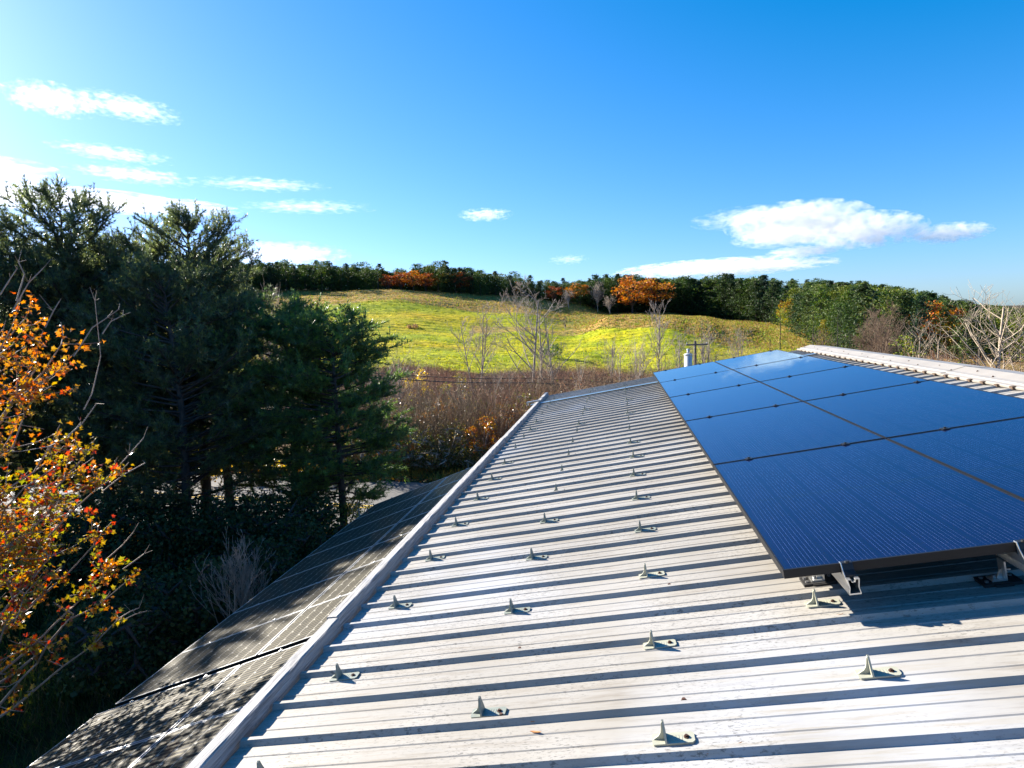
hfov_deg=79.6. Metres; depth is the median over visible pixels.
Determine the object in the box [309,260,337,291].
pine tree
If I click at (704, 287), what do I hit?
pine tree
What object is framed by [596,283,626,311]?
pine tree
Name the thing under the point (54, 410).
white pine
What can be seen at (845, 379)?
solar panel
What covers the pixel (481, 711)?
snow guard
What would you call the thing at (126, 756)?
solar panel
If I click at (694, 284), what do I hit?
pine tree
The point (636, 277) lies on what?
pine tree
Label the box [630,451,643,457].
snow guard
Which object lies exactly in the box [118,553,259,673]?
shrub
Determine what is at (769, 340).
pine tree
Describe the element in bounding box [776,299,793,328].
oak tree
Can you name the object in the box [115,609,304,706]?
solar panel
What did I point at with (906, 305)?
pine tree
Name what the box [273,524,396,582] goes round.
solar panel
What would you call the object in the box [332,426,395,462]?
shrub
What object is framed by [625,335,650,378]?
sapling
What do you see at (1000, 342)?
bare tree
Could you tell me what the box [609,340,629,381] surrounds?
sapling
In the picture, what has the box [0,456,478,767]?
undergrowth
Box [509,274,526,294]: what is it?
pine tree
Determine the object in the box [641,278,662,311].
pine tree
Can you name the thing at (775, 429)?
solar panel
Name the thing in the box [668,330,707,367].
bare tree
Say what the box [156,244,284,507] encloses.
white pine
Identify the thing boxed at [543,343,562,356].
shrub
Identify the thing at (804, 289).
pine tree
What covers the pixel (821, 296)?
pine tree
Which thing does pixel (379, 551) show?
solar panel
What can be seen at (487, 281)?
pine tree
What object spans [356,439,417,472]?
shrub
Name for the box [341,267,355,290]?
pine tree
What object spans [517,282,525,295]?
pine tree
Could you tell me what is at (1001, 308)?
pine tree
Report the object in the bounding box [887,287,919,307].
pine tree
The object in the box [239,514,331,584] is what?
shrub
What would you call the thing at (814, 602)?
snow guard
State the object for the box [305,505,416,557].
solar panel
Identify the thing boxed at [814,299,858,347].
pine tree
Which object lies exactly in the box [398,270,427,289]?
maple tree
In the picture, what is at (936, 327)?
pine tree
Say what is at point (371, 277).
pine tree
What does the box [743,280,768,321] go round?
pine tree
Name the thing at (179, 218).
white pine
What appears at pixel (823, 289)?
pine tree
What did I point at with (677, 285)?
pine tree
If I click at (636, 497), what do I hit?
snow guard
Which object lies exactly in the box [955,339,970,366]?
spruce tree
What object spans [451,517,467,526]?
snow guard
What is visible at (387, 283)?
maple tree
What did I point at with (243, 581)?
shrub
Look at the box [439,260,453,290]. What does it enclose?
pine tree
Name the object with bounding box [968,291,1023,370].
bare tree
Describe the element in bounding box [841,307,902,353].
bare tree
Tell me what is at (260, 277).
pine tree
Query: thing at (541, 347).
bare tree
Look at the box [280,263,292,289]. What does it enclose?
pine tree
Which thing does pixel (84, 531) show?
shrub
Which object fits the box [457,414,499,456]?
shrub
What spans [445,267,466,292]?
pine tree
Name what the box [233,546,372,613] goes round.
solar panel
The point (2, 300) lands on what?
white pine
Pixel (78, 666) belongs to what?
shrub
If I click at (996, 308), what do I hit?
pine tree
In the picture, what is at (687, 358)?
flue pipe
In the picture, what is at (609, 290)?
pine tree
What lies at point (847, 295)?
pine tree
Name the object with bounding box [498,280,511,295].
pine tree
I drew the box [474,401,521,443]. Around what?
shrub
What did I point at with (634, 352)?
sapling
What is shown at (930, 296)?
pine tree
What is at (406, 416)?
shrub
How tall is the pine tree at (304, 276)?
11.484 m
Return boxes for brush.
[311,321,1023,466]
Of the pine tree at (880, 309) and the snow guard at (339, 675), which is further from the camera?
the pine tree at (880, 309)
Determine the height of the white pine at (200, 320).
8.409 m
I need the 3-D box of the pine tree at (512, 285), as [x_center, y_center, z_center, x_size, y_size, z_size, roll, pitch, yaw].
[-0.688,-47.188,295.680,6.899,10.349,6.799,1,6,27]
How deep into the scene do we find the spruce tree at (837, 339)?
84.56 m
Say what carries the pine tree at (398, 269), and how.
on the ground at (446, 315)
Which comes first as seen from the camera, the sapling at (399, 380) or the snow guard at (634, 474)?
the snow guard at (634, 474)
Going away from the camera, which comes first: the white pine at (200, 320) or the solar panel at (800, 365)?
the solar panel at (800, 365)
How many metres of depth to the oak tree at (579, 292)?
293.38 m
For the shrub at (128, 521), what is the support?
on the ground at (446, 315)
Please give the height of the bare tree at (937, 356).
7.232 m
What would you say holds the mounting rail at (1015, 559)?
attached to the barn
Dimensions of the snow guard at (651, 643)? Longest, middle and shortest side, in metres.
0.124 x 0.066 x 0.048 m
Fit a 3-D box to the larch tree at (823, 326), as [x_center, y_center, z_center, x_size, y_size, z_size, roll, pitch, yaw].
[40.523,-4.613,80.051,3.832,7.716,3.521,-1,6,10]
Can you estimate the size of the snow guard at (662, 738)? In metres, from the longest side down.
0.124 x 0.066 x 0.048 m
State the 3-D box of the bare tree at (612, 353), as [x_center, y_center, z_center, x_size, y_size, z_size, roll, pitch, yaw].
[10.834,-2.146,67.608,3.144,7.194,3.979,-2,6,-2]
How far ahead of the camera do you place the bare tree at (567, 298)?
284.04 m
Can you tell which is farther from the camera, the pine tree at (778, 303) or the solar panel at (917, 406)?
the pine tree at (778, 303)
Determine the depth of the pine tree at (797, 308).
183.40 m
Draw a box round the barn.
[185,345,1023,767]
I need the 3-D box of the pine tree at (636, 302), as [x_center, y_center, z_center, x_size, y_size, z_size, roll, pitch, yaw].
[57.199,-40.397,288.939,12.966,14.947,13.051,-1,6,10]
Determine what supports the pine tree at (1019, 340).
on the ground at (446, 315)
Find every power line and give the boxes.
[371,373,618,382]
[390,378,596,386]
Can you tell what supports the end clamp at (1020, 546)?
on the mounting rail at (1015, 559)
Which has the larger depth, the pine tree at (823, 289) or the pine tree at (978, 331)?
the pine tree at (823, 289)
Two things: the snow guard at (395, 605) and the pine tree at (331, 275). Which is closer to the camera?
the snow guard at (395, 605)
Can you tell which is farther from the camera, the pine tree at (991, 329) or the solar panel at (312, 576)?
the pine tree at (991, 329)
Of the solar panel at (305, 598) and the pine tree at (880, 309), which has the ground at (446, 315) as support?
the pine tree at (880, 309)
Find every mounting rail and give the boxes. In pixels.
[831,572,861,594]
[996,552,1023,571]
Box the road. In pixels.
[0,474,428,534]
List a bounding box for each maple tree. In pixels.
[0,249,152,717]
[378,274,397,288]
[389,271,411,287]
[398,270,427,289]
[415,273,438,291]
[429,273,450,290]
[451,272,472,292]
[543,286,562,301]
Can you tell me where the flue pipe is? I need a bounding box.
[684,349,692,366]
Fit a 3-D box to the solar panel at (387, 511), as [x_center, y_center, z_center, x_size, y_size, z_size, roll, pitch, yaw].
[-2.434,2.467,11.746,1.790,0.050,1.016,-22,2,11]
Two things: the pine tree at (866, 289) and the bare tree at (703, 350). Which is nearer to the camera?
the bare tree at (703, 350)
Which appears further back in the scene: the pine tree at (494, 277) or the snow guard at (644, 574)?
the pine tree at (494, 277)
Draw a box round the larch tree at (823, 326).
[817,319,830,345]
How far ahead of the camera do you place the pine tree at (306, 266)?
288.43 m
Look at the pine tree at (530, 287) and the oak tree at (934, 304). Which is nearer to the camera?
the oak tree at (934, 304)
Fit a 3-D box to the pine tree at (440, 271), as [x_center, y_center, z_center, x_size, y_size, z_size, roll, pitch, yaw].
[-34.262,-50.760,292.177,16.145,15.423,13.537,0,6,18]
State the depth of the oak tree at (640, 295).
275.26 m
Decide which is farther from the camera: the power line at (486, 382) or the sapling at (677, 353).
the sapling at (677, 353)
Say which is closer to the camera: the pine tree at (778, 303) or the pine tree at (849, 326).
the pine tree at (849, 326)
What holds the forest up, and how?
on the ground at (446, 315)
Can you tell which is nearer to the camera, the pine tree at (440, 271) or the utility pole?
the utility pole
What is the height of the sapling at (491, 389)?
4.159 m
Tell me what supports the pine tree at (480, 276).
on the ground at (446, 315)
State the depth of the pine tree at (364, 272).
286.69 m
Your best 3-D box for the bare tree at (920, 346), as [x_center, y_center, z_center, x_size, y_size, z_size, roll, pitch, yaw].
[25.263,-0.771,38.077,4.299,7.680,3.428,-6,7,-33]
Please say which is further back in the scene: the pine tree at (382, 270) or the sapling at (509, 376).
the pine tree at (382, 270)
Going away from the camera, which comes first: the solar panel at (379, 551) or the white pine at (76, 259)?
the solar panel at (379, 551)
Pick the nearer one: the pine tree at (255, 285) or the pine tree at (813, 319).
the pine tree at (813, 319)
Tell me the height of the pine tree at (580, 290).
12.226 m
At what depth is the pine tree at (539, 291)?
294.33 m
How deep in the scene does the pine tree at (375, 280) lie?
296.88 m
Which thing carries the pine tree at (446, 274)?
on the ground at (446, 315)
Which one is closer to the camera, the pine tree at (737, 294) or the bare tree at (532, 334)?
the bare tree at (532, 334)
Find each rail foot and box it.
[799,574,837,586]
[973,557,1023,587]
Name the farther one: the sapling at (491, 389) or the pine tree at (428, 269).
the pine tree at (428, 269)
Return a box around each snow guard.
[257,760,263,767]
[329,663,359,681]
[388,595,411,609]
[425,550,444,561]
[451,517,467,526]
[471,696,506,718]
[473,492,487,500]
[488,473,500,480]
[504,598,530,614]
[526,548,547,560]
[540,513,557,523]
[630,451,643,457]
[630,468,645,476]
[632,490,649,500]
[635,520,655,532]
[639,563,664,578]
[643,630,676,649]
[652,719,695,746]
[804,588,840,607]
[855,655,901,679]
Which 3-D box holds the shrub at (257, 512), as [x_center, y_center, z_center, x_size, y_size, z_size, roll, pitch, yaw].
[-7.104,3.885,15.629,3.133,2.419,3.234,-1,6,10]
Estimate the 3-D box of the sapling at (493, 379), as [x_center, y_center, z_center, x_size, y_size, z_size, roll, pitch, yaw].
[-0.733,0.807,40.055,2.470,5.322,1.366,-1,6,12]
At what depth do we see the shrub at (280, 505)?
15.26 m
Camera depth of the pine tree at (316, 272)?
287.67 m
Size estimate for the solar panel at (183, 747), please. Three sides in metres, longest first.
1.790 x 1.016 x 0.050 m
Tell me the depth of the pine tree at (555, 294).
295.46 m
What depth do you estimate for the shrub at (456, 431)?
25.30 m
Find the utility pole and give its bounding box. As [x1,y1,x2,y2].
[686,341,707,364]
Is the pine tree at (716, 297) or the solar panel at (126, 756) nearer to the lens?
the solar panel at (126, 756)
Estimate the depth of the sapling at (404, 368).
33.41 m
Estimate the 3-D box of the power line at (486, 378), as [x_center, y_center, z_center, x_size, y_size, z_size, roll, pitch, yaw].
[1.429,-0.404,37.636,36.256,4.102,0.971,-8,8,-44]
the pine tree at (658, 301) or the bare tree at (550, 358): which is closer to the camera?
the bare tree at (550, 358)
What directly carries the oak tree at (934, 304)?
on the ground at (446, 315)
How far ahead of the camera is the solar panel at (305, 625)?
6.42 m
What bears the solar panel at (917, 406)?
on the rail
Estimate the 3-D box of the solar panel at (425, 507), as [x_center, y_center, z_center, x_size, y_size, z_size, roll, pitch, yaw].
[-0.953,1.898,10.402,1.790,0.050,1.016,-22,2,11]
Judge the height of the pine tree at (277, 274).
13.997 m
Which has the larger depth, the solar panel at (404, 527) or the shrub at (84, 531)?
the shrub at (84, 531)
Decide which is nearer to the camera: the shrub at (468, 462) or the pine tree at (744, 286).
the shrub at (468, 462)
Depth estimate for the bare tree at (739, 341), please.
84.31 m
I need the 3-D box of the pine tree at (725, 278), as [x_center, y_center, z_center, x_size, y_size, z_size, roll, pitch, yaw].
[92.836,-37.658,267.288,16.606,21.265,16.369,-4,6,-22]
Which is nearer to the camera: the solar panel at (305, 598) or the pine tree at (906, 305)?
the solar panel at (305, 598)
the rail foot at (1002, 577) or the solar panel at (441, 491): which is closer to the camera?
the rail foot at (1002, 577)
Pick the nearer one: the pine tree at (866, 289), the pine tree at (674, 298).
the pine tree at (866, 289)
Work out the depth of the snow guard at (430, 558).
3.85 m
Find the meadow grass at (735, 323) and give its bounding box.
[232,289,836,375]
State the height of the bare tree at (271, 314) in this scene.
12.484 m
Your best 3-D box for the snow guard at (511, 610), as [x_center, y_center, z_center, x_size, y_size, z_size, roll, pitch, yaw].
[0.020,1.035,2.883,0.124,0.066,0.048,-10,4,13]
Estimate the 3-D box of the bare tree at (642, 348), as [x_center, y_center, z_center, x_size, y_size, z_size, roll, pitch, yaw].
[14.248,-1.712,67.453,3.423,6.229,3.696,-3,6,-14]
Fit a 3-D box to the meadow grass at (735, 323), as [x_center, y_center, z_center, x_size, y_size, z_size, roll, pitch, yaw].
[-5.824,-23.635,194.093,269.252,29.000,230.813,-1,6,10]
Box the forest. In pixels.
[10,259,1023,321]
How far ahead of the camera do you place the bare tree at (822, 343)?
69.38 m
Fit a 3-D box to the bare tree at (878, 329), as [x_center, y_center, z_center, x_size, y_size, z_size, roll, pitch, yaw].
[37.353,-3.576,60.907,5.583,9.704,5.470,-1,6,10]
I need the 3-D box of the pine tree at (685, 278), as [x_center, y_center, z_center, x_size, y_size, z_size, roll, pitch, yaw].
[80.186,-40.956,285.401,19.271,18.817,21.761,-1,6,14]
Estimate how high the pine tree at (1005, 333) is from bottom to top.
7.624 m
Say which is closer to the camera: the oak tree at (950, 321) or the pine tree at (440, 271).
the oak tree at (950, 321)
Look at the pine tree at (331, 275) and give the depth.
283.00 m
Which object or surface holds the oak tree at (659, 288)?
on the ground at (446, 315)
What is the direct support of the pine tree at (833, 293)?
on the ground at (446, 315)
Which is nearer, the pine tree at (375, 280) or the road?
the road
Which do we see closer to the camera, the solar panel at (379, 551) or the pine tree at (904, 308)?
the solar panel at (379, 551)
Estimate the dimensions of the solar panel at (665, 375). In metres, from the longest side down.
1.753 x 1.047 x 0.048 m
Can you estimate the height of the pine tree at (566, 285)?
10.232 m
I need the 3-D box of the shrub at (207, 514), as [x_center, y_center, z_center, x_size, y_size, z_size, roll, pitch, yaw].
[-7.887,3.943,15.463,3.206,2.392,3.215,-1,6,10]
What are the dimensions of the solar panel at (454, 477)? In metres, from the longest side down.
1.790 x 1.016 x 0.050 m
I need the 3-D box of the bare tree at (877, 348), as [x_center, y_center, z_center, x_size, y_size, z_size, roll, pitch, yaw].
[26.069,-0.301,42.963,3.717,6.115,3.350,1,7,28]
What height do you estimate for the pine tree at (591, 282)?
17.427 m
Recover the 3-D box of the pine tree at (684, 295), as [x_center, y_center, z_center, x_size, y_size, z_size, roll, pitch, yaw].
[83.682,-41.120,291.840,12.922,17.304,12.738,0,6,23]
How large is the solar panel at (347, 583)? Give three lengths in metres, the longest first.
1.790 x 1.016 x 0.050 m
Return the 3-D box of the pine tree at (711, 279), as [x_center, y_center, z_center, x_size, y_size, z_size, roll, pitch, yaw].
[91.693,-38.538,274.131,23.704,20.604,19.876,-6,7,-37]
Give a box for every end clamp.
[839,560,855,576]
[1013,539,1023,556]
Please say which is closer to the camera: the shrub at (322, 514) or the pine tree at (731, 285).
the shrub at (322, 514)
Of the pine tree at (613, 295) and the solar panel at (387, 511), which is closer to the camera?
the solar panel at (387, 511)
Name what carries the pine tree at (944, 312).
on the ground at (446, 315)
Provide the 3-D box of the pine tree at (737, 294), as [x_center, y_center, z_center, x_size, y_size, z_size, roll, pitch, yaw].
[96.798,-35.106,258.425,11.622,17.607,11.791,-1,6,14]
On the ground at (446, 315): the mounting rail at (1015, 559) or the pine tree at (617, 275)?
the pine tree at (617, 275)
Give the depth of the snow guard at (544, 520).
4.14 m
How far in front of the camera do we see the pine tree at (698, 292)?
280.37 m
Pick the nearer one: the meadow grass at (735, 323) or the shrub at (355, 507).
the shrub at (355, 507)
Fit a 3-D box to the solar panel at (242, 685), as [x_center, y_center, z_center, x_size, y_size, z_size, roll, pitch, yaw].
[-1.881,2.453,5.325,1.790,0.050,1.016,-22,2,11]
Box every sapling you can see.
[382,354,411,423]
[383,340,432,404]
[456,373,475,418]
[479,373,501,413]
[485,361,510,402]
[489,355,515,401]
[524,340,554,394]
[569,352,601,391]
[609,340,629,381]
[623,360,650,378]
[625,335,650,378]
[625,336,640,377]
[662,338,683,367]
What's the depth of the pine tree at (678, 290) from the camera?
291.75 m
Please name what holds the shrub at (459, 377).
on the ground at (446, 315)
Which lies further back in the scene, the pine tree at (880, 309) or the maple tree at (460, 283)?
the maple tree at (460, 283)
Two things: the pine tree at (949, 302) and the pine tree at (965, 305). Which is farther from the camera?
the pine tree at (949, 302)
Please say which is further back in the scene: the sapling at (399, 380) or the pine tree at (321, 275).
the pine tree at (321, 275)
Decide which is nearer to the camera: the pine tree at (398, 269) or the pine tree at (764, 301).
the pine tree at (764, 301)
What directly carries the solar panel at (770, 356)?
on the rail
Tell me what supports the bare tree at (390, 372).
on the ground at (446, 315)
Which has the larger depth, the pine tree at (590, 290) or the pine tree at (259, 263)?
the pine tree at (590, 290)
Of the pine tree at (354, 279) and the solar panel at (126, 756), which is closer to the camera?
the solar panel at (126, 756)
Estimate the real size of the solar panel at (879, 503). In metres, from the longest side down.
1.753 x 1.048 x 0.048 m
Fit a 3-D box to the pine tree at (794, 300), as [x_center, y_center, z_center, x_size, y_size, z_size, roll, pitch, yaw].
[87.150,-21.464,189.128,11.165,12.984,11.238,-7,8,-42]
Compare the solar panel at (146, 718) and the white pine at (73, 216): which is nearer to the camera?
the solar panel at (146, 718)
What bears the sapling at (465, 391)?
on the ground at (446, 315)
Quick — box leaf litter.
[9,462,449,531]
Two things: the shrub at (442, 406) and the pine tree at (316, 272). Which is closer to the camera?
the shrub at (442, 406)
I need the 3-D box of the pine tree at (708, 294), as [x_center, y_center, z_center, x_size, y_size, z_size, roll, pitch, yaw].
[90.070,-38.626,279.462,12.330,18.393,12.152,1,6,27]
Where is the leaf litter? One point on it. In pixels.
(402, 478)
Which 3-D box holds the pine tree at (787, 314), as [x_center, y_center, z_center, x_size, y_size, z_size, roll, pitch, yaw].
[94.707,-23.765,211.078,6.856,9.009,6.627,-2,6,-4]
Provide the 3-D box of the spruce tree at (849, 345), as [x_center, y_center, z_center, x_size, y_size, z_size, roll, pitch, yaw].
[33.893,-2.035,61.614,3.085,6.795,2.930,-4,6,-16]
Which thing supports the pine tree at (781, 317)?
on the ground at (446, 315)
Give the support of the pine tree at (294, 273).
on the ground at (446, 315)
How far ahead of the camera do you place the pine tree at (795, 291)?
215.11 m
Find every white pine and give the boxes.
[0,172,174,518]
[0,208,139,536]
[0,234,211,531]
[0,244,74,493]
[9,220,244,514]
[48,248,290,533]
[85,198,284,510]
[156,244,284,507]
[203,285,375,509]
[232,299,417,528]
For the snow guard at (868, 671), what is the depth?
1.93 m
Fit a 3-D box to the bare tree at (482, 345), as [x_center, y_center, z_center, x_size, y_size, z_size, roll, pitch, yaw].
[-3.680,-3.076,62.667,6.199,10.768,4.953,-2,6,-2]
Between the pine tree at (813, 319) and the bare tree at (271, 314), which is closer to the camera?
the bare tree at (271, 314)
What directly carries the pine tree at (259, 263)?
on the ground at (446, 315)
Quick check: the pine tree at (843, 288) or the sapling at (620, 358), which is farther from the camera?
the pine tree at (843, 288)
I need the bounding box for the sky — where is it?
[0,0,1023,305]
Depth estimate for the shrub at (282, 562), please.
12.50 m
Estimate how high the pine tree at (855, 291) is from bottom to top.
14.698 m
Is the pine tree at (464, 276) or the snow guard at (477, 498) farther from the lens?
the pine tree at (464, 276)
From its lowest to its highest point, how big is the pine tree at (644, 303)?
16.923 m
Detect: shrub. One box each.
[0,486,144,604]
[30,486,190,589]
[32,562,222,703]
[76,493,220,587]
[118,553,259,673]
[119,490,257,577]
[167,486,290,572]
[185,530,301,625]
[194,488,323,562]
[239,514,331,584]
[245,489,355,559]
[306,493,373,539]
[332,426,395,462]
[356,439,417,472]
[378,425,446,468]
[381,402,422,450]
[402,437,459,472]
[403,368,429,400]
[406,323,418,328]
[416,400,455,442]
[416,422,481,466]
[437,373,471,405]
[440,439,486,469]
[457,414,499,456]
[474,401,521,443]
[497,392,538,425]
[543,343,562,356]
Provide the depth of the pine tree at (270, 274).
273.08 m
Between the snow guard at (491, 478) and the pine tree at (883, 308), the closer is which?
the snow guard at (491, 478)
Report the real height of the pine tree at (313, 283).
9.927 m
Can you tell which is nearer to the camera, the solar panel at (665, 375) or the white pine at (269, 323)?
the solar panel at (665, 375)
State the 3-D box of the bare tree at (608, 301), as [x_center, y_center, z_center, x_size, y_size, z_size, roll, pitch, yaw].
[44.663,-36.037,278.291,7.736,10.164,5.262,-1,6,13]
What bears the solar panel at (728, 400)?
attached to the mounting rail at (850, 585)
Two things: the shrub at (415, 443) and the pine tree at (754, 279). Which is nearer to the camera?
the shrub at (415, 443)
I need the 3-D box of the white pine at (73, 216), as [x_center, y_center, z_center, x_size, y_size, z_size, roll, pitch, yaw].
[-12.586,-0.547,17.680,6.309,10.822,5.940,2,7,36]
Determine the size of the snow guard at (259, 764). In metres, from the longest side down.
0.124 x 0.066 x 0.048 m
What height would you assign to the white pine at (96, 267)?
9.739 m
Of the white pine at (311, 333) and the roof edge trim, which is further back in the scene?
the white pine at (311, 333)
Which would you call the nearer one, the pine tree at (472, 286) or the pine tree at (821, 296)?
the pine tree at (821, 296)
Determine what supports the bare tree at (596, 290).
on the ground at (446, 315)
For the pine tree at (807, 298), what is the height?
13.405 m
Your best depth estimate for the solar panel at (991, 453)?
3.31 m
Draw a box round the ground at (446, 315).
[0,289,1023,767]
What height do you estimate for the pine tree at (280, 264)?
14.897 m
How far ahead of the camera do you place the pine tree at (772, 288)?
238.81 m
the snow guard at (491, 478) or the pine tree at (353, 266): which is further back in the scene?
the pine tree at (353, 266)
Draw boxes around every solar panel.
[27,665,240,767]
[62,734,165,767]
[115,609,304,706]
[130,708,241,767]
[170,642,305,731]
[182,574,342,652]
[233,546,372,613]
[258,593,349,657]
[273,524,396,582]
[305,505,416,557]
[308,559,382,607]
[334,490,432,535]
[345,533,407,572]
[356,477,446,518]
[375,511,429,544]
[400,494,445,521]
[419,479,460,503]
[435,467,471,488]
[653,362,731,383]
[660,370,758,399]
[669,382,801,422]
[685,401,883,467]
[714,350,806,369]
[714,438,1023,578]
[733,356,851,381]
[761,365,927,401]
[804,380,1023,438]
[887,417,1023,499]
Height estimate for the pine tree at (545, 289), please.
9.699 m
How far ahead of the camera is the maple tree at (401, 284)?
286.32 m
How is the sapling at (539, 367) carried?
on the ground at (446, 315)
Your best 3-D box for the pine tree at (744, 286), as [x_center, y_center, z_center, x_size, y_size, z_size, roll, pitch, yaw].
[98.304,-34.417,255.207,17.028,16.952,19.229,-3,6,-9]
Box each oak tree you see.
[564,282,589,303]
[611,275,651,312]
[631,277,675,312]
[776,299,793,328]
[908,300,966,354]
[935,314,975,354]
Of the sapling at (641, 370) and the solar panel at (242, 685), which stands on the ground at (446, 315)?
the sapling at (641, 370)
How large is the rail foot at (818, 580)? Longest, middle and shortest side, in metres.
0.130 x 0.085 x 0.083 m
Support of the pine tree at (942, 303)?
on the ground at (446, 315)
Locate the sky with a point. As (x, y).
(878, 142)
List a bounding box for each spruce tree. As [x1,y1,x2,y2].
[827,306,851,347]
[842,330,858,348]
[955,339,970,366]
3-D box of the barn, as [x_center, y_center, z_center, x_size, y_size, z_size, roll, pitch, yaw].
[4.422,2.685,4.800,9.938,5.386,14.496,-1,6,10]
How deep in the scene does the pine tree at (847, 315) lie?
120.91 m
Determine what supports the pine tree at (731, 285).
on the ground at (446, 315)
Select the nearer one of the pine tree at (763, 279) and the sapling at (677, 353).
the sapling at (677, 353)
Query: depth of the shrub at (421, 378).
49.30 m
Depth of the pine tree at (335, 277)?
289.65 m
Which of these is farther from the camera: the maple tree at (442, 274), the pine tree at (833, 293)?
the maple tree at (442, 274)
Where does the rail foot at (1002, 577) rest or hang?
on the barn
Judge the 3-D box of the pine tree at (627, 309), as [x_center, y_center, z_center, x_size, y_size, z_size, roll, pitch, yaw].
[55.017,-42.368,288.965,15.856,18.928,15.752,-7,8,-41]
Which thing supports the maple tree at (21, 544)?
on the ground at (446, 315)
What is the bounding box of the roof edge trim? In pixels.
[531,353,816,404]
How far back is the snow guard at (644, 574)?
2.97 m
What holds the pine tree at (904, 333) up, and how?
on the ground at (446, 315)
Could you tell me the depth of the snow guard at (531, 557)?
3.51 m
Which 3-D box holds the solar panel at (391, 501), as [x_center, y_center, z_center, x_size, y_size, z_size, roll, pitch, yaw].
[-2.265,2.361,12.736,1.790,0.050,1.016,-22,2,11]
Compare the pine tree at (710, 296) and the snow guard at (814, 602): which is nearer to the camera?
the snow guard at (814, 602)
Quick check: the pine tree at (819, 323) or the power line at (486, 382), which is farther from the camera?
the pine tree at (819, 323)
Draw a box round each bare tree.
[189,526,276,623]
[243,286,293,407]
[256,279,290,407]
[375,358,407,398]
[447,303,503,390]
[478,274,567,389]
[511,303,559,376]
[517,305,583,384]
[562,289,575,306]
[588,281,604,311]
[594,335,626,376]
[603,295,615,312]
[628,341,658,375]
[641,299,681,371]
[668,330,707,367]
[686,318,725,363]
[716,327,753,357]
[804,328,841,346]
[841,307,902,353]
[859,301,924,354]
[864,337,892,353]
[880,319,955,361]
[887,313,951,359]
[916,280,1023,371]
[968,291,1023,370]
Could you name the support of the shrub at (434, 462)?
on the ground at (446, 315)
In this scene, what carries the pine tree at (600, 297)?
on the ground at (446, 315)
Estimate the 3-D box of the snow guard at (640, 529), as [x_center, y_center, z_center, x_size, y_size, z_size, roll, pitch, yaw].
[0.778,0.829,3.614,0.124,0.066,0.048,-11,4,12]
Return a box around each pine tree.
[243,270,263,290]
[248,259,270,290]
[253,267,268,290]
[262,267,279,290]
[267,259,303,291]
[269,261,286,291]
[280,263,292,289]
[287,266,300,290]
[295,266,315,290]
[298,264,318,289]
[309,260,326,289]
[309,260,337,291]
[309,270,321,290]
[314,266,336,288]
[319,262,344,290]
[327,267,340,289]
[330,268,354,290]
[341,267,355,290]
[347,264,368,289]
[349,273,366,289]
[355,268,377,289]
[362,269,383,289]
[366,272,380,288]
[375,268,385,288]
[386,268,405,289]
[406,263,429,290]
[419,265,438,290]
[424,261,453,291]
[437,266,453,291]
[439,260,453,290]
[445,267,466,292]
[455,269,472,293]
[458,267,477,292]
[467,272,476,293]
[471,269,491,295]
[475,274,495,294]
[488,271,503,294]
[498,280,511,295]
[504,275,516,295]
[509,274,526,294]
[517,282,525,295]
[526,284,535,295]
[535,283,543,298]
[540,282,552,299]
[550,285,562,300]
[560,283,574,301]
[566,280,591,305]
[582,274,604,308]
[584,279,599,305]
[593,284,605,308]
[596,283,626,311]
[602,279,620,309]
[605,277,633,312]
[611,273,628,311]
[615,274,639,312]
[620,273,642,309]
[620,283,646,311]
[634,278,654,311]
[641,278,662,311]
[648,281,668,312]
[656,281,686,311]
[660,278,674,311]
[664,275,703,312]
[665,282,686,312]
[671,279,686,311]
[678,278,704,315]
[679,279,694,313]
[690,276,711,313]
[692,283,707,315]
[693,274,731,317]
[697,279,719,315]
[698,279,725,316]
[702,279,730,318]
[704,273,737,318]
[718,281,742,319]
[727,281,764,319]
[729,280,750,319]
[736,276,772,317]
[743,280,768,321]
[745,275,775,322]
[749,329,793,354]
[755,283,782,321]
[756,281,774,318]
[759,309,799,350]
[770,299,784,324]
[777,302,790,324]
[778,294,806,331]
[779,287,805,320]
[784,295,809,333]
[787,293,818,339]
[788,286,840,329]
[798,290,835,344]
[800,306,821,344]
[801,288,816,322]
[802,295,831,343]
[803,284,833,320]
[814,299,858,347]
[815,290,846,331]
[815,302,855,347]
[819,306,844,345]
[830,283,891,352]
[830,285,851,296]
[832,310,858,347]
[833,291,862,330]
[838,288,907,352]
[839,287,920,351]
[844,285,883,303]
[867,295,885,350]
[884,291,921,351]
[885,290,937,355]
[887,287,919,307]
[889,334,925,355]
[892,310,918,354]
[900,296,940,356]
[905,290,950,351]
[911,306,961,352]
[929,300,956,345]
[930,302,965,356]
[939,301,995,358]
[943,298,956,345]
[959,306,1022,356]
[963,309,1022,358]
[964,304,996,356]
[984,313,1023,361]
[985,310,1023,358]
[987,306,1021,354]
[993,313,1023,362]
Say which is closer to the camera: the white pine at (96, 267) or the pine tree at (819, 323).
the white pine at (96, 267)
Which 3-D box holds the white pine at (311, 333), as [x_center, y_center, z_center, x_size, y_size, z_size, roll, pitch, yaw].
[-5.000,1.097,17.540,4.679,7.035,4.927,-1,6,10]
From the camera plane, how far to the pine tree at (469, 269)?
301.48 m
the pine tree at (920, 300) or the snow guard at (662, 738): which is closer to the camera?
the snow guard at (662, 738)
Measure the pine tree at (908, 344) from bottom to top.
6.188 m
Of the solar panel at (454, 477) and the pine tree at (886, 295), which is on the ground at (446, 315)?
the pine tree at (886, 295)
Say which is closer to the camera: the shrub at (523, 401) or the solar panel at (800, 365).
the solar panel at (800, 365)
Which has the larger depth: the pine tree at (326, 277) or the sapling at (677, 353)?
the pine tree at (326, 277)
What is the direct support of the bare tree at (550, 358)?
on the ground at (446, 315)

